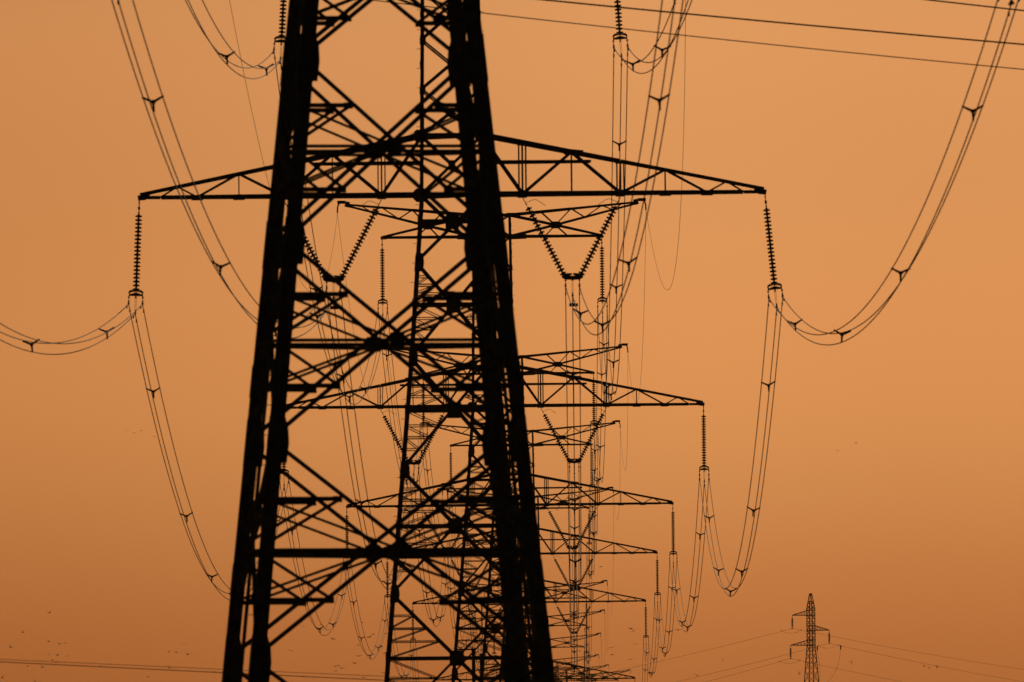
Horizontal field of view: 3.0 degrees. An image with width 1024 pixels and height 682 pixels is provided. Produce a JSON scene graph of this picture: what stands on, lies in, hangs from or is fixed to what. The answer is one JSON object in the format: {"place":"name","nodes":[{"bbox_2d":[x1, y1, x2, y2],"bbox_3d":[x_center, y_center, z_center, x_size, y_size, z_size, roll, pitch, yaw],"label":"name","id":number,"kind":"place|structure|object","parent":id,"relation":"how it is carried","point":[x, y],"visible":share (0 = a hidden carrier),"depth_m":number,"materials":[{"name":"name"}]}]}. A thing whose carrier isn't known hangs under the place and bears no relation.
{"place":"outdoors","nodes":[
{"label":"outdoors","id":0,"kind":"place"},
{"bbox_2d":[0,661,420,681],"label":"overhead wire","id":1,"kind":"object","parent":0,"point":[206,671],"visible":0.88,"depth_m":703.11,"materials":[{"name":"metal"}]},
{"bbox_2d":[0,659,503,681],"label":"overhead wire","id":2,"kind":"object","parent":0,"point":[246,670],"visible":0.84,"depth_m":714.85,"materials":[{"name":"metal"}]},
{"bbox_2d":[471,650,475,681],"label":"wooden pole","id":3,"kind":"object","parent":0,"point":[473,665],"visible":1,"depth_m":1179.89,"materials":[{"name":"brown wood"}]},
{"bbox_2d":[479,653,483,679],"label":"wooden pole","id":4,"kind":"object","parent":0,"point":[481,666],"visible":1,"depth_m":1199.89,"materials":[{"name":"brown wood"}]},
{"bbox_2d":[0,0,1023,681],"label":"sky","id":5,"kind":"structure","parent":0,"point":[908,535],"materials":[{"name":"orange"}]},
{"bbox_2d":[373,0,1023,69],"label":"overhead wire","id":6,"kind":"object","parent":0,"point":[725,39],"visible":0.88,"depth_m":708.74,"materials":[{"name":"metal"}]},
{"bbox_2d":[542,0,1023,44],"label":"overhead wire","id":7,"kind":"object","parent":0,"point":[784,22],"visible":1,"depth_m":709.55,"materials":[{"name":"metal"}]},
{"bbox_2d":[927,0,1023,10],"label":"overhead wire","id":8,"kind":"object","parent":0,"point":[975,5],"visible":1,"depth_m":710.27,"materials":[{"name":"metal"}]},
{"bbox_3d":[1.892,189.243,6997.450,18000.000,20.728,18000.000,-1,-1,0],"label":"ground","id":9,"kind":"structure","parent":0,"visible":0},
{"bbox_2d":[222,0,554,681],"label":"lattice pylon","id":10,"kind":"object","parent":9,"relation":"on","point":[285,253],"visible":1,"depth_m":550.92,"materials":[{"name":"metal"}]},
{"bbox_2d":[138,0,766,681],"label":"lattice pylon","id":11,"kind":"object","parent":9,"relation":"on","point":[456,656],"visible":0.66,"depth_m":844.39,"materials":[{"name":"metal"}]},
{"bbox_2d":[128,201,143,313],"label":"insulator string","id":12,"kind":"object","parent":11,"relation":"hanging from","point":[137,258],"visible":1,"depth_m":845.22,"materials":[{"name":"black glass"}]},
{"bbox_2d":[0,304,142,354],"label":"conductor bundle","id":13,"kind":"object","parent":12,"relation":"hanging from","point":[31,344],"visible":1,"depth_m":771.53,"materials":[{"name":"metal"}]},
{"bbox_2d":[128,305,288,599],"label":"conductor bundle","id":14,"kind":"object","parent":12,"relation":"hanging from","point":[153,397],"visible":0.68,"depth_m":912.21,"materials":[{"name":"metal"}]},
{"bbox_2d":[273,0,286,59],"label":"insulator string","id":15,"kind":"object","parent":11,"relation":"hanging from","point":[282,24],"visible":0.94,"depth_m":845.54,"materials":[{"name":"black glass"}]},
{"bbox_2d":[185,0,282,78],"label":"conductor bundle","id":16,"kind":"object","parent":15,"relation":"hanging from","point":[225,57],"visible":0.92,"depth_m":736.93,"materials":[{"name":"metal"}]},
{"bbox_2d":[274,51,387,404],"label":"conductor bundle","id":17,"kind":"object","parent":15,"relation":"hanging from","point":[365,389],"visible":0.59,"depth_m":996.42,"materials":[{"name":"metal"}]},
{"bbox_2d":[285,199,381,298],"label":"vee insulator string","id":18,"kind":"object","parent":11,"relation":"hanging from","point":[341,277],"visible":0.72,"depth_m":845.31,"materials":[{"name":"black glass"}]},
{"bbox_2d":[111,0,340,337],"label":"conductor bundle","id":19,"kind":"object","parent":18,"relation":"hanging from","point":[152,102],"visible":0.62,"depth_m":609.13,"materials":[{"name":"metal"}]},
{"bbox_2d":[326,290,418,589],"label":"conductor bundle","id":20,"kind":"object","parent":18,"relation":"hanging from","point":[361,503],"visible":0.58,"depth_m":928.45,"materials":[{"name":"metal"}]},
{"bbox_2d":[523,196,620,295],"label":"vee insulator string","id":21,"kind":"object","parent":11,"relation":"hanging from","point":[576,276],"visible":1,"depth_m":845.42,"materials":[{"name":"black glass"}]},
{"bbox_2d":[565,291,581,587],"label":"conductor bundle","id":22,"kind":"object","parent":21,"relation":"hanging from","point":[575,500],"visible":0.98,"depth_m":919.50,"materials":[{"name":"metal"}]},
{"bbox_2d":[612,0,628,56],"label":"insulator string","id":23,"kind":"object","parent":11,"relation":"hanging from","point":[619,32],"visible":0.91,"depth_m":845.70,"materials":[{"name":"black glass"}]},
{"bbox_2d":[597,47,627,401],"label":"conductor bundle","id":24,"kind":"object","parent":23,"relation":"hanging from","point":[615,287],"visible":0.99,"depth_m":936.62,"materials":[{"name":"metal"}]},
{"bbox_2d":[614,0,691,73],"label":"conductor bundle","id":25,"kind":"object","parent":23,"relation":"hanging from","point":[661,56],"visible":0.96,"depth_m":738.11,"materials":[{"name":"metal"}]},
{"bbox_2d":[763,195,783,307],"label":"insulator string","id":26,"kind":"object","parent":11,"relation":"hanging from","point":[770,252],"visible":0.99,"depth_m":845.50,"materials":[{"name":"black glass"}]},
{"bbox_2d":[699,297,782,596],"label":"conductor bundle","id":27,"kind":"object","parent":26,"relation":"hanging from","point":[753,510],"visible":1,"depth_m":940.90,"materials":[{"name":"metal"}]},
{"bbox_2d":[769,0,1019,344],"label":"conductor bundle","id":28,"kind":"object","parent":26,"relation":"hanging from","point":[972,111],"visible":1,"depth_m":623.27,"materials":[{"name":"metal"}]},
{"bbox_2d":[286,198,704,681],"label":"lattice pylon","id":29,"kind":"object","parent":9,"relation":"on","point":[510,236],"visible":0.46,"depth_m":1258.45,"materials":[{"name":"metal"}]},
{"bbox_2d":[229,0,336,291],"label":"earth wire","id":30,"kind":"object","parent":29,"relation":"attached to","point":[258,140],"visible":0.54,"depth_m":927.95,"materials":[{"name":"metal"}]},
{"bbox_2d":[281,463,288,485],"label":"insulator string","id":31,"kind":"object","parent":29,"relation":"hanging from","point":[283,464],"visible":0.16,"depth_m":1258.76,"materials":[{"name":"black glass"}]},
{"bbox_2d":[280,482,350,635],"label":"conductor bundle","id":32,"kind":"object","parent":31,"relation":"hanging from","point":[334,624],"visible":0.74,"depth_m":1388.80,"materials":[{"name":"metal"}]},
{"bbox_2d":[337,213,386,404],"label":"earth wire","id":33,"kind":"object","parent":29,"relation":"attached to","point":[350,311],"visible":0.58,"depth_m":1321.47,"materials":[{"name":"metal"}]},
{"bbox_2d":[377,240,387,315],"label":"insulator string","id":34,"kind":"object","parent":29,"relation":"hanging from","point":[382,299],"visible":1,"depth_m":1259.12,"materials":[{"name":"black glass"}]},
{"bbox_2d":[378,310,427,488],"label":"conductor bundle","id":35,"kind":"object","parent":34,"relation":"hanging from","point":[386,355],"visible":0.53,"depth_m":1332.98,"materials":[{"name":"metal"}]},
{"bbox_2d":[380,409,443,475],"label":"vee insulator string","id":36,"kind":"object","parent":29,"relation":"hanging from","point":[418,461],"visible":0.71,"depth_m":1258.87,"materials":[{"name":"black glass"}]},
{"bbox_2d":[409,470,451,626],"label":"conductor bundle","id":37,"kind":"object","parent":36,"relation":"hanging from","point":[426,592],"visible":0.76,"depth_m":1378.48,"materials":[{"name":"metal"}]},
{"bbox_2d":[541,407,606,467],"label":"vee insulator string","id":38,"kind":"object","parent":29,"relation":"hanging from","point":[585,449],"visible":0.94,"depth_m":1258.98,"materials":[{"name":"black glass"}]},
{"bbox_2d":[569,471,578,624],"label":"conductor bundle","id":39,"kind":"object","parent":38,"relation":"hanging from","point":[573,585],"visible":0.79,"depth_m":1406.02,"materials":[{"name":"metal"}]},
{"bbox_2d":[597,237,607,313],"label":"insulator string","id":40,"kind":"object","parent":29,"relation":"hanging from","point":[602,271],"visible":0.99,"depth_m":1259.26,"materials":[{"name":"black glass"}]},
{"bbox_2d":[590,308,606,487],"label":"conductor bundle","id":41,"kind":"object","parent":40,"relation":"hanging from","point":[600,477],"visible":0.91,"depth_m":1363.23,"materials":[{"name":"metal"}]},
{"bbox_2d":[628,232,645,400],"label":"earth wire","id":42,"kind":"object","parent":29,"relation":"attached to","point":[643,320],"visible":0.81,"depth_m":1335.37,"materials":[{"name":"metal"}]},
{"bbox_2d":[646,0,685,289],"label":"earth wire","id":43,"kind":"object","parent":29,"relation":"attached to","point":[682,162],"visible":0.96,"depth_m":950.84,"materials":[{"name":"metal"}]},
{"bbox_2d":[699,406,709,481],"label":"insulator string","id":44,"kind":"object","parent":29,"relation":"hanging from","point":[703,444],"visible":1,"depth_m":1259.06,"materials":[{"name":"black glass"}]},
{"bbox_2d":[670,477,708,631],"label":"conductor bundle","id":45,"kind":"object","parent":44,"relation":"hanging from","point":[692,569],"visible":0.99,"depth_m":1356.23,"materials":[{"name":"metal"}]},
{"bbox_2d":[346,343,673,681],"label":"lattice pylon","id":46,"kind":"object","parent":9,"relation":"on","point":[545,503],"visible":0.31,"depth_m":1621.63,"materials":[{"name":"metal"}]},
{"bbox_2d":[343,508,350,561],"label":"insulator string","id":47,"kind":"object","parent":46,"relation":"hanging from","point":[346,534],"visible":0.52,"depth_m":1621.88,"materials":[{"name":"black glass"}]},
{"bbox_2d":[345,564,389,659],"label":"conductor bundle","id":48,"kind":"object","parent":47,"relation":"hanging from","point":[361,623],"visible":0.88,"depth_m":1733.03,"materials":[{"name":"metal"}]},
{"bbox_2d":[419,380,427,434],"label":"insulator string","id":49,"kind":"object","parent":46,"relation":"hanging from","point":[423,414],"visible":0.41,"depth_m":1622.19,"materials":[{"name":"black glass"}]},
{"bbox_2d":[420,430,452,538],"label":"conductor bundle","id":50,"kind":"object","parent":49,"relation":"hanging from","point":[433,488],"visible":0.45,"depth_m":1671.40,"materials":[{"name":"metal"}]},
{"bbox_2d":[422,508,470,558],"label":"vee insulator string","id":51,"kind":"object","parent":46,"relation":"hanging from","point":[454,543],"visible":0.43,"depth_m":1621.94,"materials":[{"name":"black glass"}]},
{"bbox_2d":[445,561,472,648],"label":"conductor bundle","id":52,"kind":"object","parent":51,"relation":"hanging from","point":[450,588],"visible":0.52,"depth_m":1715.73,"materials":[{"name":"metal"}]},
{"bbox_2d":[546,506,595,557],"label":"vee insulator string","id":53,"kind":"object","parent":46,"relation":"hanging from","point":[577,546],"visible":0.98,"depth_m":1622.07,"materials":[{"name":"black glass"}]},
{"bbox_2d":[570,568,577,648],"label":"conductor bundle","id":54,"kind":"object","parent":53,"relation":"hanging from","point":[574,639],"visible":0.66,"depth_m":1758.90,"materials":[{"name":"metal"}]},
{"bbox_2d":[590,374,597,429],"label":"insulator string","id":55,"kind":"object","parent":46,"relation":"hanging from","point":[593,421],"visible":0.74,"depth_m":1622.35,"materials":[{"name":"black glass"}]},
{"bbox_2d":[589,431,597,539],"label":"conductor bundle","id":56,"kind":"object","parent":55,"relation":"hanging from","point":[592,506],"visible":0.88,"depth_m":1721.86,"materials":[{"name":"metal"}]},
{"bbox_2d":[669,505,677,563],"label":"insulator string","id":57,"kind":"object","parent":46,"relation":"hanging from","point":[673,534],"visible":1,"depth_m":1622.16,"materials":[{"name":"black glass"}]},
{"bbox_2d":[654,559,676,656],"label":"conductor bundle","id":58,"kind":"object","parent":57,"relation":"hanging from","point":[669,631],"visible":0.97,"depth_m":1717.24,"materials":[{"name":"metal"}]},
{"bbox_2d":[412,487,645,680],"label":"lattice pylon","id":59,"kind":"object","parent":9,"relation":"on","point":[538,508],"visible":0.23,"depth_m":2270.54,"materials":[{"name":"metal"}]},
{"bbox_2d":[410,607,415,646],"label":"insulator string","id":60,"kind":"object","parent":59,"relation":"hanging from","point":[412,638],"visible":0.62,"depth_m":2270.71,"materials":[{"name":"black glass"}]},
{"bbox_2d":[411,651,418,678],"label":"conductor bundle","id":61,"kind":"object","parent":60,"relation":"hanging from","point":[414,664],"visible":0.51,"depth_m":2295.56,"materials":[{"name":"metal"}]},
{"bbox_2d":[467,605,501,636],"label":"vee insulator string","id":62,"kind":"object","parent":59,"relation":"hanging from","point":[476,620],"visible":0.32,"depth_m":2270.85,"materials":[{"name":"black glass"}]},
{"bbox_2d":[555,603,591,635],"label":"vee insulator string","id":63,"kind":"object","parent":59,"relation":"hanging from","point":[582,620],"visible":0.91,"depth_m":2270.94,"materials":[{"name":"black glass"}]},
{"bbox_2d":[571,642,576,677],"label":"conductor bundle","id":64,"kind":"object","parent":63,"relation":"hanging from","point":[571,661],"visible":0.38,"depth_m":2300.89,"materials":[{"name":"metal"}]},
{"bbox_2d":[571,613,577,672],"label":"conductor bundle","id":65,"kind":"object","parent":63,"relation":"hanging from","point":[574,666],"visible":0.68,"depth_m":2051.63,"materials":[{"name":"metal"}]},
{"bbox_2d":[586,514,591,550],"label":"insulator string","id":66,"kind":"object","parent":59,"relation":"hanging from","point":[589,542],"visible":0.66,"depth_m":2271.22,"materials":[{"name":"black glass"}]},
{"bbox_2d":[584,559,591,662],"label":"conductor bundle","id":67,"kind":"object","parent":66,"relation":"hanging from","point":[586,644],"visible":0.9,"depth_m":2388.14,"materials":[{"name":"metal"}]},
{"bbox_2d":[607,496,613,612],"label":"earth wire","id":68,"kind":"object","parent":59,"relation":"attached to","point":[613,530],"visible":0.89,"depth_m":2304.68,"materials":[{"name":"metal"}]},
{"bbox_2d":[643,602,648,640],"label":"insulator string","id":69,"kind":"object","parent":59,"relation":"hanging from","point":[645,613],"visible":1,"depth_m":2271.02,"materials":[{"name":"black glass"}]},
{"bbox_2d":[642,642,648,678],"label":"conductor bundle","id":70,"kind":"object","parent":69,"relation":"hanging from","point":[645,664],"visible":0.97,"depth_m":2303.23,"materials":[{"name":"metal"}]},
{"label":"insulator string","id":71,"kind":"object","parent":59,"relation":"hanging from","visible":0},
{"bbox_2d":[465,557,481,664],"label":"conductor bundle","id":72,"kind":"object","parent":71,"relation":"hanging from","point":[474,620],"visible":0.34,"depth_m":2382.44,"materials":[{"name":"metal"}]},
{"bbox_2d":[413,420,657,681],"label":"lattice pylon","id":73,"kind":"object","parent":9,"relation":"on","point":[533,444],"visible":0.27,"depth_m":1959.16,"materials":[{"name":"metal"}]},
{"bbox_2d":[384,559,389,604],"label":"insulator string","id":74,"kind":"object","parent":73,"relation":"hanging from","point":[387,572],"visible":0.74,"depth_m":1959.39,"materials":[{"name":"black glass"}]},
{"bbox_2d":[385,606,415,676],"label":"conductor bundle","id":75,"kind":"object","parent":74,"relation":"hanging from","point":[397,650],"visible":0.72,"depth_m":2112.45,"materials":[{"name":"metal"}]},
{"bbox_2d":[448,447,453,495],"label":"insulator string","id":76,"kind":"object","parent":73,"relation":"hanging from","point":[450,458],"visible":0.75,"depth_m":1959.72,"materials":[{"name":"black glass"}]},
{"bbox_2d":[448,493,469,578],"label":"conductor bundle","id":77,"kind":"object","parent":76,"relation":"hanging from","point":[458,544],"visible":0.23,"depth_m":2032.34,"materials":[{"name":"metal"}]},
{"bbox_2d":[451,557,488,591],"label":"vee insulator string","id":78,"kind":"object","parent":73,"relation":"hanging from","point":[473,590],"visible":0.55,"depth_m":1959.48,"materials":[{"name":"black glass"}]},
{"bbox_2d":[469,605,487,673],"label":"conductor bundle","id":79,"kind":"object","parent":78,"relation":"hanging from","point":[474,643],"visible":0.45,"depth_m":2044.48,"materials":[{"name":"metal"}]},
{"bbox_2d":[553,555,594,590],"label":"vee insulator string","id":80,"kind":"object","parent":73,"relation":"hanging from","point":[562,572],"visible":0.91,"depth_m":1959.59,"materials":[{"name":"black glass"}]},
{"bbox_2d":[589,452,594,494],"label":"insulator string","id":81,"kind":"object","parent":73,"relation":"hanging from","point":[592,477],"visible":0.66,"depth_m":1959.86,"materials":[{"name":"black glass"}]},
{"bbox_2d":[587,514,594,577],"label":"conductor bundle","id":82,"kind":"object","parent":81,"relation":"hanging from","point":[591,571],"visible":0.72,"depth_m":2108.18,"materials":[{"name":"metal"}]},
{"bbox_2d":[654,556,660,602],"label":"insulator string","id":83,"kind":"object","parent":73,"relation":"hanging from","point":[657,578],"visible":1,"depth_m":1959.67,"materials":[{"name":"black glass"}]},
{"bbox_2d":[643,601,660,675],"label":"conductor bundle","id":84,"kind":"object","parent":83,"relation":"hanging from","point":[646,652],"visible":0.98,"depth_m":2055.77,"materials":[{"name":"metal"}]},
{"bbox_2d":[436,580,634,680],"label":"lattice pylon","id":85,"kind":"object","parent":9,"relation":"on","point":[558,663],"visible":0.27,"depth_m":2640.80,"materials":[{"name":"metal"}]},
{"bbox_2d":[584,599,587,631],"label":"insulator string","id":86,"kind":"object","parent":85,"relation":"hanging from","point":[586,606],"visible":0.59,"depth_m":2641.55,"materials":[{"name":"black glass"}]},
{"bbox_2d":[478,609,604,681],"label":"lattice pylon","id":87,"kind":"object","parent":9,"relation":"on","point":[566,620],"visible":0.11,"depth_m":2992.32,"materials":[{"name":"metal"}]},
{"bbox_2d":[494,654,598,667],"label":"lattice pylon","id":88,"kind":"object","parent":9,"relation":"on","point":[567,662],"visible":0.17,"depth_m":3692.54,"materials":[{"name":"metal"}]},
{"bbox_2d":[496,633,600,647],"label":"lattice pylon","id":89,"kind":"object","parent":9,"relation":"on","point":[565,642],"visible":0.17,"depth_m":3337.61,"materials":[{"name":"metal"}]},
{"bbox_2d":[529,664,608,681],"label":"lattice pylon","id":90,"kind":"object","parent":9,"relation":"on","point":[567,675],"visible":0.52,"depth_m":4035.68,"materials":[{"name":"metal"}]},
{"bbox_2d":[556,669,630,681],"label":"lattice pylon","id":91,"kind":"object","parent":9,"relation":"on","point":[591,680],"visible":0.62,"depth_m":4385.12,"materials":[{"name":"metal"}]},
{"bbox_2d":[790,593,828,681],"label":"pylon","id":92,"kind":"object","parent":9,"relation":"on","point":[810,629],"visible":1,"depth_m":2449.70,"materials":[{"name":"metal"}]},
{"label":"insulator string","id":93,"kind":"object","parent":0,"visible":0},
{"bbox_2d":[566,629,1023,681],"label":"line conductor","id":94,"kind":"object","parent":93,"relation":"hanging from","point":[796,632],"visible":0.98,"depth_m":2521.50,"materials":[{"name":"metal"}]},
{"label":"insulator string","id":95,"kind":"object","parent":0,"visible":0},
{"bbox_2d":[677,643,1021,681],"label":"line conductor","id":96,"kind":"object","parent":95,"relation":"hanging from","point":[852,648],"visible":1,"depth_m":2509.78,"materials":[{"name":"metal"}]},
{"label":"insulator string","id":97,"kind":"object","parent":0,"visible":0},
{"bbox_2d":[707,659,900,681],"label":"line conductor","id":98,"kind":"object","parent":97,"relation":"hanging from","point":[795,662],"visible":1,"depth_m":2481.62,"materials":[{"name":"metal"}]},
{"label":"vee insulator string","id":99,"kind":"object","parent":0,"visible":0},
{"bbox_2d":[565,0,683,334],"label":"conductor bundle","id":100,"kind":"object","parent":99,"relation":"hanging from","point":[658,100],"visible":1,"depth_m":617.37,"materials":[{"name":"metal"}]}
]}

